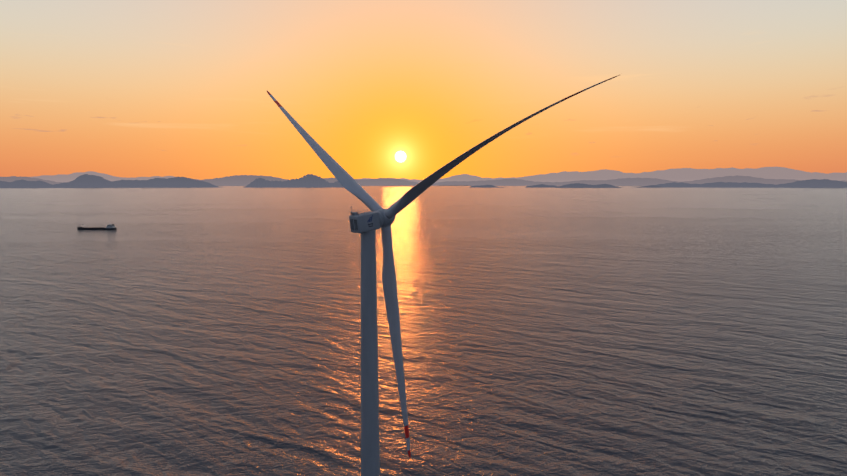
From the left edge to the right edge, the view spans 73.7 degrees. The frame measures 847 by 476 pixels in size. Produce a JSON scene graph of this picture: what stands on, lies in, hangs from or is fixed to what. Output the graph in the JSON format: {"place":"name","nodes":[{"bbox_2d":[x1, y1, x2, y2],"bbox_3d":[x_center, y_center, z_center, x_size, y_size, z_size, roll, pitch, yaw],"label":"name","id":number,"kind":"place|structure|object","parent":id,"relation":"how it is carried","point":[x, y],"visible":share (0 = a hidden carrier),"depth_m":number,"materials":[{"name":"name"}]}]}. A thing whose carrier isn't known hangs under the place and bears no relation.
{"place":"outdoors","nodes":[
{"label":"outdoors","id":0,"kind":"place"},
{"bbox_2d":[0,174,221,187],"bbox_3d":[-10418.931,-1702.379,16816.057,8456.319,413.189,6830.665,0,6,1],"label":"island","id":1,"kind":"structure","parent":0,"point":[87,181],"depth_m":16581.82,"materials":[{"name":"grey stone"}]},
{"bbox_2d":[243,174,342,187],"bbox_3d":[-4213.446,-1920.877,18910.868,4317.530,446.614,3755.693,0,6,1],"label":"island","id":2,"kind":"structure","parent":0,"point":[310,181],"depth_m":17850.03,"materials":[{"name":"grey stone"}]},
{"bbox_2d":[0,186,846,475],"bbox_3d":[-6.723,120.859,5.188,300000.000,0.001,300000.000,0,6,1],"label":"sea","id":3,"kind":"structure","parent":0,"point":[635,331],"depth_m":460.31,"materials":[{"name":"grey liquid"}]},
{"bbox_2d":[77,224,116,229],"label":"coaster ship","id":4,"kind":"object","parent":3,"relation":"on","point":[111,227],"visible":0.9,"depth_m":1481.13},
{"bbox_2d":[361,230,379,475],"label":"turbine tower","id":5,"kind":"structure","parent":3,"relation":"in","point":[370,455],"depth_m":174.67,"materials":[{"name":"white metal"}]},
{"bbox_2d":[349,206,383,232],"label":"nacelle","id":6,"kind":"object","parent":5,"relation":"on","point":[366,221],"visible":1,"depth_m":169.83,"materials":[{"name":"white metal"}]},
{"bbox_2d":[378,208,395,226],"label":"rotor hub","id":7,"kind":"object","parent":6,"relation":"attached to","point":[386,222],"visible":0.38,"depth_m":174.78,"materials":[{"name":"white metal"}]},
{"bbox_2d":[267,91,382,211],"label":"turbine blade","id":8,"kind":"object","parent":7,"relation":"attached to","point":[347,181],"visible":1,"depth_m":190.83,"materials":[{"name":"white plastic"}]},
{"bbox_2d":[381,225,410,458],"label":"turbine blade","id":9,"kind":"object","parent":7,"relation":"attached to","point":[389,281],"visible":1,"depth_m":182.75,"materials":[{"name":"white plastic"}]},
{"bbox_2d":[384,75,618,219],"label":"turbine blade","id":10,"kind":"object","parent":7,"relation":"attached to","point":[407,198],"visible":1,"depth_m":152.64,"materials":[{"name":"white plastic"}]},
{"bbox_2d":[469,185,503,187],"bbox_3d":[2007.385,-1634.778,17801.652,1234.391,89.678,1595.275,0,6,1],"label":"islet","id":11,"kind":"object","parent":3,"relation":"in","point":[485,186],"visible":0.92,"depth_m":17239.52,"materials":[{"name":"grey stone"}]},
{"bbox_2d":[525,184,556,187],"bbox_3d":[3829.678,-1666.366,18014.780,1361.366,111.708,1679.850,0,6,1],"label":"islet","id":12,"kind":"object","parent":3,"relation":"in","point":[543,186],"visible":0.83,"depth_m":17463.36,"materials":[{"name":"grey stone"}]},
{"bbox_2d":[555,183,620,187],"bbox_3d":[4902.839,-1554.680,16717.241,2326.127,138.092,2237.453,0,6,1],"label":"islet","id":13,"kind":"object","parent":3,"relation":"in","point":[578,185],"visible":0.94,"depth_m":16141.82,"materials":[{"name":"grey stone"}]},
{"bbox_2d":[636,185,664,187],"bbox_3d":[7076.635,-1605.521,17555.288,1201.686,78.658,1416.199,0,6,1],"label":"islet","id":14,"kind":"object","parent":3,"relation":"in","point":[651,186],"visible":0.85,"depth_m":17162.24,"materials":[{"name":"grey stone"}]},
{"bbox_2d":[0,175,846,185],"bbox_3d":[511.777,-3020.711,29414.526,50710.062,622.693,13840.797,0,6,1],"label":"mountains","id":15,"kind":"structure","parent":0,"point":[240,180],"depth_m":30772.88,"materials":[{"name":"grey stone"}]},
{"bbox_2d":[0,0,846,179],"label":"sky","id":16,"kind":"structure","parent":0,"point":[397,89],"materials":[{"name":"orange"}]},
{"bbox_2d":[31,167,846,182],"bbox_3d":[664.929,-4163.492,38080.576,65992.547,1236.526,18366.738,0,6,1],"label":"mountains","id":17,"kind":"structure","parent":0,"point":[683,174],"depth_m":37728.80,"materials":[{"name":"grey stone"}]},
{"bbox_2d":[655,179,846,187],"bbox_3d":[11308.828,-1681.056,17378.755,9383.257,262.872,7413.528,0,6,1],"label":"island","id":18,"kind":"structure","parent":0,"point":[820,183],"depth_m":16962.60,"materials":[{"name":"grey stone"}]}
]}

